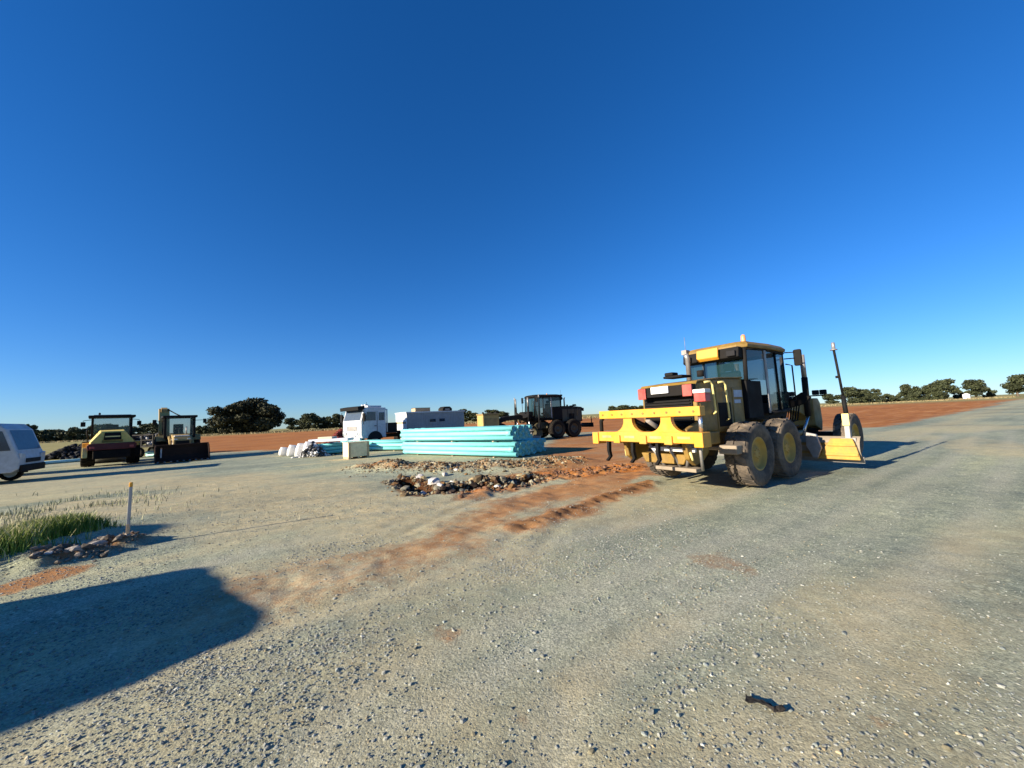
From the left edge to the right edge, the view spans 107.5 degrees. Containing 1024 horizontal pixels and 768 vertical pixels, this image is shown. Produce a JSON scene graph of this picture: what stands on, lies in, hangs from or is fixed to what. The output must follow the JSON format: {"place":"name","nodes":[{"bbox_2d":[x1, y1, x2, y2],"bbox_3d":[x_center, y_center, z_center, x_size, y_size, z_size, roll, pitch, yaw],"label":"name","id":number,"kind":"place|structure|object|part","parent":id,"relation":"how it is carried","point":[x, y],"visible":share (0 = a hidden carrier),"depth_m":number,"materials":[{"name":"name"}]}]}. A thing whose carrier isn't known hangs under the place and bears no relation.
{"place":"outdoors","nodes":[
{"label":"outdoors","id":0,"kind":"place"},
{"bbox_2d":[0,508,161,561],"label":"grass","id":1,"kind":"structure","parent":0,"point":[18,536],"depth_m":5.63,"materials":[{"name":"green plant"}]},
{"bbox_2d":[318,436,336,438],"bbox_3d":[-11.208,3.264,22.817,0.840,0.120,0.700,-3,-5,-1],"label":"foam block","id":2,"kind":"object","parent":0,"point":[330,437],"depth_m":22.47,"materials":[{"name":"beige plastic"}]},
{"bbox_2d":[414,441,524,445],"bbox_3d":[-2.482,2.894,18.354,7.514,0.223,0.223,-7,-7,37],"label":"pipe","id":3,"kind":"object","parent":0,"point":[474,441],"visible":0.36,"depth_m":17.74,"materials":[{"name":"teal plastic"}]},
{"bbox_2d":[415,425,525,429],"bbox_3d":[-2.411,2.232,18.603,7.514,0.223,0.224,-7,-7,37],"label":"pipe","id":4,"kind":"object","parent":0,"point":[523,427],"visible":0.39,"depth_m":16.44,"materials":[{"name":"teal plastic"}]},
{"bbox_2d":[425,425,520,429],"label":"pipe","id":5,"kind":"object","parent":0,"point":[518,427],"visible":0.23,"depth_m":16.04,"materials":[{"name":"teal plastic"}]},
{"bbox_2d":[481,440,529,444],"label":"pipe","id":6,"kind":"object","parent":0,"point":[508,440],"visible":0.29,"depth_m":16.96,"materials":[{"name":"teal plastic"}]},
{"bbox_2d":[0,427,1023,767],"bbox_3d":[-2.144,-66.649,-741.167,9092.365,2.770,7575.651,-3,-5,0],"label":"ground","id":7,"kind":"structure","parent":0,"point":[228,475],"depth_m":2.99,"materials":[{"name":"grey gravel"}]},
{"bbox_2d":[0,423,45,480],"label":"parked van","id":8,"kind":"object","parent":7,"relation":"on","point":[21,451],"visible":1,"depth_m":15.40,"materials":[{"name":"grey paint"}]},
{"bbox_2d":[45,459,79,463],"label":"pipe","id":9,"kind":"object","parent":7,"relation":"on","point":[62,461],"visible":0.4,"depth_m":26.16,"materials":[{"name":"teal plastic"}]},
{"bbox_2d":[44,443,80,459],"bbox_3d":[-39.218,5.993,32.904,10.656,1.481,4.417,-3,-5,0],"label":"black heap","id":10,"kind":"object","parent":7,"relation":"on","point":[72,451],"visible":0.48,"depth_m":31.76,"materials":[{"name":"black stone"}]},
{"bbox_2d":[64,545,83,551],"bbox_3d":[-6.036,2.277,5.197,0.190,0.078,0.162,-3,-5,0],"label":"rock","id":11,"kind":"object","parent":7,"relation":"on","point":[74,548],"visible":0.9,"depth_m":5.16,"materials":[{"name":"white stone"}]},
{"bbox_2d":[5,531,144,570],"bbox_3d":[-6.147,2.325,5.304,1.286,0.248,1.115,1,-6,-33],"label":"bank rubble","id":12,"kind":"object","parent":7,"relation":"on","point":[62,547],"visible":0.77,"depth_m":5.20,"materials":[{"name":"stone"}]},
{"bbox_2d":[88,540,107,544],"bbox_3d":[-6.049,2.340,5.471,0.234,0.131,0.217,-5,-6,27],"label":"rock","id":13,"kind":"object","parent":7,"relation":"on","point":[103,542],"visible":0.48,"depth_m":5.43,"materials":[{"name":"grey stone"}]},
{"bbox_2d":[80,413,140,466],"bbox_3d":[-25.189,3.408,23.603,6.160,3.160,2.600,-7,-7,42],"label":"soil roller","id":14,"kind":"object","parent":7,"relation":"on","point":[111,443],"visible":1,"depth_m":21.85,"materials":[{"name":"yellow paint"}]},
{"bbox_2d":[126,482,132,533],"bbox_3d":[-5.786,1.963,5.676,0.050,0.940,0.041,0,-6,-29],"label":"marker stake","id":15,"kind":"object","parent":7,"relation":"on","point":[129,508],"visible":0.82,"depth_m":5.68,"materials":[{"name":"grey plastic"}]},
{"bbox_2d":[0,485,270,525],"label":"dry weeds","id":16,"kind":"object","parent":7,"relation":"on","point":[37,511],"visible":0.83,"depth_m":9.01,"materials":[{"name":"beige plant"}]},
{"bbox_2d":[132,433,172,456],"bbox_3d":[-28.989,4.820,29.347,3.900,1.750,2.050,-3,-5,5],"label":"plant trailer","id":17,"kind":"object","parent":7,"relation":"on","point":[142,450],"visible":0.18,"depth_m":28.46,"materials":[{"name":"paint"}]},
{"bbox_2d":[132,433,170,444],"bbox_3d":[-28.606,4.334,29.365,3.005,0.962,1.630,-3,-5,5],"label":"scrap load","id":18,"kind":"object","parent":17,"relation":"on","point":[147,437],"visible":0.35,"depth_m":28.88},
{"bbox_2d":[152,408,209,462],"bbox_3d":[-21.481,3.128,24.233,6.516,3.492,2.580,-8,-7,44],"label":"backhoe loader","id":19,"kind":"object","parent":7,"relation":"on","point":[178,444],"visible":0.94,"depth_m":23.12,"materials":[{"name":"metal"}]},
{"bbox_2d":[279,447,287,455],"bbox_3d":[-14.036,4.215,23.307,0.755,0.546,0.794,15,-13,-29],"label":"white sack","id":20,"kind":"object","parent":7,"relation":"on","point":[282,451],"visible":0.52,"depth_m":22.93,"materials":[{"name":"white fabric"}]},
{"bbox_2d":[106,460,467,550],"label":"straw litter","id":21,"kind":"object","parent":7,"relation":"on","point":[244,514],"visible":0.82,"depth_m":7.78,"materials":[{"name":"beige plant"}]},
{"bbox_2d":[287,445,296,456],"bbox_3d":[-13.161,4.048,22.656,0.715,0.727,0.856,15,-13,-29],"label":"white sack","id":22,"kind":"object","parent":7,"relation":"on","point":[291,450],"visible":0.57,"depth_m":22.27,"materials":[{"name":"white fabric"}]},
{"bbox_2d":[295,443,304,456],"bbox_3d":[-12.334,3.904,22.040,0.687,0.855,0.860,15,-13,-29],"label":"white sack","id":23,"kind":"object","parent":7,"relation":"on","point":[299,449],"visible":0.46,"depth_m":21.65,"materials":[{"name":"white fabric"}]},
{"bbox_2d":[303,441,314,456],"bbox_3d":[-11.793,3.811,21.809,0.616,0.958,0.857,15,-13,-29],"label":"white sack","id":24,"kind":"object","parent":7,"relation":"on","point":[307,443],"visible":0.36,"depth_m":21.48,"materials":[{"name":"white fabric"}]},
{"bbox_2d":[308,437,353,441],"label":"white slab","id":25,"kind":"structure","parent":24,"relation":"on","point":[334,439],"depth_m":22.33,"materials":[{"name":"paint"}]},
{"bbox_2d":[291,441,335,457],"bbox_3d":[-11.348,3.754,21.534,2.304,0.988,1.498,-3,-5,0],"label":"fittings heap","id":26,"kind":"object","parent":7,"relation":"on","point":[314,450],"visible":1,"depth_m":21.21,"materials":[{"name":"grey metal"}]},
{"bbox_2d":[324,428,343,442],"bbox_3d":[-14.764,4.498,30.929,5.846,1.625,3.488,-3,-5,0],"label":"red heap","id":27,"kind":"object","parent":7,"relation":"on","point":[339,433],"visible":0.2,"depth_m":30.03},
{"bbox_2d":[326,449,342,453],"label":"pipe","id":28,"kind":"object","parent":7,"relation":"on","point":[334,451],"visible":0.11,"depth_m":22.73,"materials":[{"name":"teal plastic"}]},
{"bbox_2d":[322,446,342,450],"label":"pipe","id":29,"kind":"object","parent":28,"relation":"on","point":[332,448],"visible":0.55,"depth_m":22.64,"materials":[{"name":"teal plastic"}]},
{"bbox_2d":[319,443,342,446],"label":"pipe","id":30,"kind":"object","parent":29,"relation":"on","point":[331,445],"visible":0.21,"depth_m":22.61,"materials":[{"name":"teal plastic"}]},
{"bbox_2d":[342,441,369,459],"bbox_3d":[-7.952,3.356,19.154,1.100,0.830,0.900,2,-7,-41],"label":"cream crate","id":31,"kind":"object","parent":7,"relation":"on","point":[355,449],"visible":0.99,"depth_m":18.83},
{"bbox_2d":[340,402,400,440],"bbox_3d":[-9.365,2.987,28.200,3.000,3.349,6.186,-6,-6,36],"label":"white truck","id":32,"kind":"object","parent":7,"relation":"on","point":[367,421],"visible":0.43,"depth_m":26.07,"materials":[{"name":"paint"}]},
{"bbox_2d":[369,447,401,449],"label":"pipe","id":33,"kind":"object","parent":7,"relation":"on","point":[385,448],"visible":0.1,"depth_m":23.25,"materials":[{"name":"teal plastic"}]},
{"bbox_2d":[369,443,402,446],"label":"pipe","id":34,"kind":"object","parent":33,"relation":"on","point":[387,445],"visible":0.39,"depth_m":23.21,"materials":[{"name":"teal plastic"}]},
{"bbox_2d":[341,440,406,442],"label":"pipe","id":35,"kind":"object","parent":34,"relation":"on","point":[386,441],"visible":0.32,"depth_m":23.30,"materials":[{"name":"teal plastic"}]},
{"bbox_2d":[395,410,464,438],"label":"site shed","id":36,"kind":"structure","parent":7,"relation":"on","point":[425,419],"depth_m":30.24,"materials":[{"name":"white paint"}]},
{"bbox_2d":[411,408,429,411],"bbox_3d":[-7.572,2.158,31.165,1.320,0.345,0.840,1,-7,-38],"label":"timber crate","id":37,"kind":"object","parent":36,"relation":"on","point":[419,409],"visible":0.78,"depth_m":30.89,"materials":[{"name":"paint"}]},
{"bbox_2d":[438,406,451,410],"bbox_3d":[-5.617,2.089,31.557,0.900,0.360,0.820,1,-7,-38],"label":"cooling unit","id":38,"kind":"object","parent":36,"relation":"on","point":[447,408],"visible":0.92,"depth_m":31.26,"materials":[{"name":"paint"}]},
{"bbox_2d":[427,477,439,484],"bbox_3d":[-2.128,2.664,10.195,0.330,0.229,0.341,-1,-5,-18],"label":"rock","id":39,"kind":"object","parent":7,"relation":"on","point":[434,480],"visible":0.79,"depth_m":10.08,"materials":[{"name":"white stone"}]},
{"bbox_2d":[403,450,518,456],"bbox_3d":[-2.758,3.257,17.744,7.514,0.223,0.224,-7,-7,37],"label":"pipe","id":40,"kind":"object","parent":7,"relation":"on","point":[483,453],"visible":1,"depth_m":17.19,"materials":[{"name":"teal plastic"}]},
{"bbox_2d":[402,446,515,451],"bbox_3d":[-2.865,3.068,17.837,7.514,0.223,0.224,-7,-7,37],"label":"pipe","id":41,"kind":"object","parent":40,"relation":"on","point":[490,449],"visible":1,"depth_m":17.34,"materials":[{"name":"teal plastic"}]},
{"bbox_2d":[402,442,517,446],"bbox_3d":[-2.795,2.858,17.794,7.514,0.223,0.223,-7,-7,37],"label":"pipe","id":42,"kind":"object","parent":41,"relation":"on","point":[489,444],"visible":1,"depth_m":17.18,"materials":[{"name":"teal plastic"}]},
{"bbox_2d":[341,454,588,496],"bbox_3d":[-1.381,3.068,13.579,8.068,0.920,9.066,1,-7,-37],"label":"rubble","id":43,"kind":"object","parent":7,"relation":"on","point":[492,478],"visible":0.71,"depth_m":12.12,"materials":[{"name":"grey stone"}]},
{"bbox_2d":[394,472,544,495],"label":"damp clods","id":44,"kind":"object","parent":7,"relation":"on","point":[472,486],"visible":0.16,"depth_m":9.75,"materials":[{"name":"brown soil"}]},
{"bbox_2d":[476,412,499,425],"bbox_3d":[-1.522,2.872,24.343,1.380,2.120,0.750,2,-7,-41],"label":"yellow cabinet","id":45,"kind":"object","parent":7,"relation":"on","point":[483,419],"visible":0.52,"depth_m":24.08,"materials":[{"name":"metal"}]},
{"bbox_3d":[-1.302,2.898,24.087,1.000,1.400,0.013,2,-7,-41],"label":"door","id":46,"kind":"part","parent":45,"relation":"part of","materials":[{"name":"grey paint"}]},
{"bbox_2d":[488,390,593,437],"bbox_3d":[2.015,2.321,28.416,9.329,3.619,3.770,0,-6,-30],"label":"motor grader","id":47,"kind":"object","parent":7,"relation":"on","point":[540,409],"visible":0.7,"depth_m":27.92,"materials":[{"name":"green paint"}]},
{"bbox_2d":[441,463,645,497],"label":"soil clods","id":48,"kind":"object","parent":7,"relation":"on","point":[495,481],"visible":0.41,"depth_m":10.66,"materials":[{"name":"brown soil"}]},
{"bbox_2d":[745,694,785,711],"bbox_3d":[1.388,1.758,2.059,0.188,0.024,0.062,-6,-6,31],"label":"black rag","id":49,"kind":"object","parent":7,"relation":"on","point":[776,708],"visible":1,"depth_m":2.06,"materials":[{"name":"fabric"}]},
{"bbox_2d":[0,0,1023,434],"label":"sky","id":50,"kind":"structure","parent":0,"point":[321,207],"materials":[{"name":"blue"}]},
{"bbox_2d":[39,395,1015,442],"bbox_3d":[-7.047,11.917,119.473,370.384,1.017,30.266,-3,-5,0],"label":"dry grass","id":51,"kind":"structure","parent":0,"point":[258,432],"depth_m":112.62,"materials":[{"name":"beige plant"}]},
{"bbox_2d":[39,394,1023,460],"bbox_3d":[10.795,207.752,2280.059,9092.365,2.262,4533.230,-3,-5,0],"label":"field","id":52,"kind":"structure","parent":0,"point":[882,414],"depth_m":58.22,"materials":[{"name":"soil"}]},
{"bbox_2d":[25,424,39,433],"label":"flat crowned tree","id":53,"kind":"object","parent":52,"relation":"on","point":[35,428],"visible":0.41,"depth_m":94.86,"materials":[{"name":"green plant"}]},
{"bbox_2d":[36,430,57,441],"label":"scrub tree","id":54,"kind":"object","parent":52,"relation":"on","point":[43,435],"visible":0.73,"depth_m":157.28,"materials":[{"name":"green plant"}]},
{"bbox_2d":[38,429,65,440],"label":"gum tree","id":55,"kind":"object","parent":52,"relation":"on","point":[58,431],"visible":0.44,"depth_m":173.30,"materials":[{"name":"green plant"}]},
{"bbox_2d":[54,427,88,440],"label":"scrub tree","id":56,"kind":"object","parent":52,"relation":"on","point":[71,433],"visible":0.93,"depth_m":151.08,"materials":[{"name":"green plant"}]},
{"bbox_2d":[76,428,97,439],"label":"scrub tree","id":57,"kind":"object","parent":52,"relation":"on","point":[94,432],"visible":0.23,"depth_m":174.15,"materials":[{"name":"green plant"}]},
{"bbox_2d":[87,423,110,435],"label":"gum tree","id":58,"kind":"object","parent":52,"relation":"on","point":[98,426],"visible":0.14,"depth_m":179.18,"materials":[{"name":"green plant"}]},
{"bbox_2d":[97,424,121,431],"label":"scrub tree","id":59,"kind":"object","parent":52,"relation":"on","point":[101,428],"visible":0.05,"depth_m":158.99,"materials":[{"name":"green plant"}]},
{"bbox_2d":[120,425,140,434],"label":"scrub tree","id":60,"kind":"object","parent":52,"relation":"on","point":[126,428],"visible":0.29,"depth_m":161.70,"materials":[{"name":"green plant"}]},
{"bbox_2d":[132,424,150,434],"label":"gum tree","id":61,"kind":"object","parent":52,"relation":"on","point":[142,426],"visible":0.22,"depth_m":176.69,"materials":[{"name":"green plant"}]},
{"bbox_2d":[137,423,158,434],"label":"scrub tree","id":62,"kind":"object","parent":52,"relation":"on","point":[152,428],"visible":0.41,"depth_m":155.01,"materials":[{"name":"green plant"}]},
{"bbox_2d":[195,426,201,433],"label":"scrub tree","id":63,"kind":"object","parent":52,"relation":"on","point":[197,430],"visible":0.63,"depth_m":172.84,"materials":[{"name":"green plant"}]},
{"bbox_2d":[200,425,207,433],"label":"scrub tree","id":64,"kind":"object","parent":52,"relation":"on","point":[204,427],"visible":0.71,"depth_m":172.97,"materials":[{"name":"green plant"}]},
{"bbox_2d":[203,425,214,433],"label":"scrub tree","id":65,"kind":"object","parent":52,"relation":"on","point":[208,431],"visible":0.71,"depth_m":173.09,"materials":[{"name":"green plant"}]},
{"bbox_2d":[210,427,222,433],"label":"scrub tree","id":66,"kind":"object","parent":52,"relation":"on","point":[215,430],"visible":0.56,"depth_m":173.41,"materials":[{"name":"green plant"}]},
{"bbox_2d":[205,397,285,433],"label":"broad tree","id":67,"kind":"object","parent":52,"relation":"on","point":[256,414],"visible":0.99,"depth_m":125.12,"materials":[{"name":"green plant"}]},
{"bbox_2d":[283,418,297,429],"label":"gum tree","id":68,"kind":"object","parent":52,"relation":"on","point":[290,422],"visible":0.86,"depth_m":196.01,"materials":[{"name":"green plant"}]},
{"bbox_2d":[292,420,307,429],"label":"scrub tree","id":69,"kind":"object","parent":52,"relation":"on","point":[299,423],"visible":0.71,"depth_m":192.99,"materials":[{"name":"green plant"}]},
{"bbox_2d":[299,412,317,428],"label":"gum tree","id":70,"kind":"object","parent":52,"relation":"on","point":[309,419],"visible":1,"depth_m":181.61,"materials":[{"name":"green plant"}]},
{"bbox_2d":[316,417,330,428],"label":"scrub tree","id":71,"kind":"object","parent":52,"relation":"on","point":[322,425],"visible":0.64,"depth_m":187.44,"materials":[{"name":"green plant"}]},
{"bbox_2d":[324,413,339,427],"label":"gum tree","id":72,"kind":"object","parent":52,"relation":"on","point":[334,419],"visible":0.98,"depth_m":186.10,"materials":[{"name":"green plant"}]},
{"bbox_2d":[460,409,471,421],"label":"gum tree","id":73,"kind":"object","parent":52,"relation":"on","point":[466,413],"visible":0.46,"depth_m":168.36,"materials":[{"name":"green plant"}]},
{"bbox_2d":[466,412,477,421],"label":"gum tree","id":74,"kind":"object","parent":52,"relation":"on","point":[473,416],"visible":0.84,"depth_m":167.87,"materials":[{"name":"green plant"}]},
{"bbox_2d":[484,409,499,414],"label":"gum tree","id":75,"kind":"object","parent":52,"relation":"on","point":[492,411],"visible":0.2,"depth_m":167.25,"materials":[{"name":"green plant"}]},
{"bbox_2d":[498,411,509,417],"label":"gum tree","id":76,"kind":"object","parent":52,"relation":"on","point":[502,413],"visible":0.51,"depth_m":168.00,"materials":[{"name":"green plant"}]},
{"bbox_2d":[608,406,620,410],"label":"scrub tree","id":77,"kind":"object","parent":52,"relation":"on","point":[611,408],"visible":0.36,"depth_m":258.78,"materials":[{"name":"green plant"}]},
{"bbox_2d":[618,405,636,409],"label":"gum tree","id":78,"kind":"object","parent":52,"relation":"on","point":[624,407],"visible":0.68,"depth_m":255.90,"materials":[{"name":"green plant"}]},
{"bbox_2d":[822,393,840,403],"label":"gum tree","id":79,"kind":"object","parent":52,"relation":"on","point":[830,398],"visible":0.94,"depth_m":257.50,"materials":[{"name":"green plant"}]},
{"bbox_2d":[839,386,864,403],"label":"gum tree","id":80,"kind":"object","parent":52,"relation":"on","point":[852,393],"visible":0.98,"depth_m":148.23,"materials":[{"name":"green plant"}]},
{"bbox_2d":[856,395,871,402],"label":"scrub tree","id":81,"kind":"object","parent":52,"relation":"on","point":[865,398],"visible":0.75,"depth_m":147.78,"materials":[{"name":"green plant"}]},
{"bbox_2d":[862,389,874,399],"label":"gum tree","id":82,"kind":"object","parent":52,"relation":"on","point":[866,392],"visible":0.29,"depth_m":153.73,"materials":[{"name":"green plant"}]},
{"bbox_2d":[870,389,881,395],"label":"flat crowned tree","id":83,"kind":"object","parent":52,"relation":"on","point":[878,392],"visible":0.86,"depth_m":159.61,"materials":[{"name":"green plant"}]},
{"bbox_2d":[868,395,886,402],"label":"scrub tree","id":84,"kind":"object","parent":52,"relation":"on","point":[877,398],"visible":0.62,"depth_m":149.26,"materials":[{"name":"green plant"}]},
{"bbox_2d":[880,394,897,401],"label":"scrub tree","id":85,"kind":"object","parent":52,"relation":"on","point":[890,398],"visible":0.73,"depth_m":164.00,"materials":[{"name":"green plant"}]},
{"bbox_2d":[895,392,906,400],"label":"scrub tree","id":86,"kind":"object","parent":52,"relation":"on","point":[898,395],"visible":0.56,"depth_m":163.06,"materials":[{"name":"green plant"}]},
{"bbox_2d":[899,384,920,400],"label":"gum tree","id":87,"kind":"object","parent":52,"relation":"on","point":[907,389],"visible":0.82,"depth_m":153.99,"materials":[{"name":"green plant"}]},
{"bbox_2d":[908,391,928,400],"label":"scrub tree","id":88,"kind":"object","parent":52,"relation":"on","point":[916,396],"visible":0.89,"depth_m":148.69,"materials":[{"name":"green plant"}]},
{"bbox_2d":[918,385,931,397],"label":"gum tree","id":89,"kind":"object","parent":52,"relation":"on","point":[924,389],"visible":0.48,"depth_m":156.23,"materials":[{"name":"green plant"}]},
{"bbox_2d":[925,390,946,399],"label":"scrub tree","id":90,"kind":"object","parent":52,"relation":"on","point":[934,395],"visible":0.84,"depth_m":148.33,"materials":[{"name":"green plant"}]},
{"bbox_2d":[928,378,959,398],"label":"gum tree","id":91,"kind":"object","parent":52,"relation":"on","point":[944,385],"visible":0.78,"depth_m":148.04,"materials":[{"name":"green plant"}]},
{"bbox_2d":[950,389,964,398],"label":"scrub tree","id":92,"kind":"object","parent":52,"relation":"on","point":[960,393],"visible":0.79,"depth_m":157.24,"materials":[{"name":"green plant"}]},
{"bbox_2d":[963,393,970,397],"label":"white hut","id":93,"kind":"object","parent":52,"relation":"on","point":[966,395],"visible":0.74,"depth_m":144.70,"materials":[{"name":"paint"}]},
{"bbox_2d":[959,379,990,397],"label":"gum tree","id":94,"kind":"object","parent":52,"relation":"on","point":[979,387],"visible":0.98,"depth_m":148.82,"materials":[{"name":"green plant"}]},
{"bbox_2d":[982,390,997,397],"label":"scrub tree","id":95,"kind":"object","parent":52,"relation":"on","point":[990,393],"visible":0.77,"depth_m":150.84,"materials":[{"name":"green plant"}]},
{"bbox_2d":[1000,374,1023,395],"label":"gum tree","id":96,"kind":"object","parent":52,"relation":"on","point":[1013,384],"visible":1,"depth_m":138.80,"materials":[{"name":"green plant"}]},
{"bbox_2d":[567,396,1023,570],"bbox_3d":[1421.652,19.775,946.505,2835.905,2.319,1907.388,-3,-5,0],"label":"road","id":97,"kind":"structure","parent":0,"point":[971,442],"depth_m":7.30,"materials":[{"name":"soil"}]},
{"bbox_2d":[592,334,865,485],"bbox_3d":[6.496,0.485,10.187,9.289,3.619,3.770,1,-6,-34],"label":"motor grader","id":98,"kind":"object","parent":97,"relation":"on","point":[733,403],"visible":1,"depth_m":8.57,"materials":[{"name":"yellow paint"}]},
{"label":"pipe","id":99,"kind":"object","parent":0,"visible":0},
{"bbox_2d":[452,446,520,451],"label":"pipe","id":100,"kind":"object","parent":99,"relation":"on","point":[518,449],"visible":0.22,"depth_m":15.74,"materials":[{"name":"teal plastic"}]},
{"bbox_3d":[-0.406,2.509,16.728,0.080,0.045,1.400,-7,-7,37],"label":"timber bearer","id":101,"kind":"object","parent":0,"visible":0},
{"bbox_2d":[401,436,514,440],"bbox_3d":[-2.884,2.594,17.878,7.514,0.223,0.223,-7,-7,37],"label":"pipe","id":102,"kind":"object","parent":101,"relation":"on","point":[460,438],"visible":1,"depth_m":17.49,"materials":[{"name":"teal plastic"}]},
{"bbox_2d":[400,431,512,436],"bbox_3d":[-2.984,2.404,17.965,7.514,0.223,0.224,-7,-7,37],"label":"pipe","id":103,"kind":"object","parent":102,"relation":"on","point":[495,433],"visible":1,"depth_m":17.39,"materials":[{"name":"teal plastic"}]},
{"bbox_2d":[401,426,513,432],"bbox_3d":[-2.926,2.195,17.932,7.514,0.223,0.223,-7,-7,37],"label":"pipe","id":104,"kind":"object","parent":103,"relation":"on","point":[495,428],"visible":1,"depth_m":17.38,"materials":[{"name":"teal plastic"}]},
{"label":"pipe","id":105,"kind":"object","parent":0,"visible":0},
{"bbox_2d":[429,431,517,434],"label":"pipe","id":106,"kind":"object","parent":105,"relation":"on","point":[515,432],"visible":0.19,"depth_m":15.87,"materials":[{"name":"teal plastic"}]}
]}

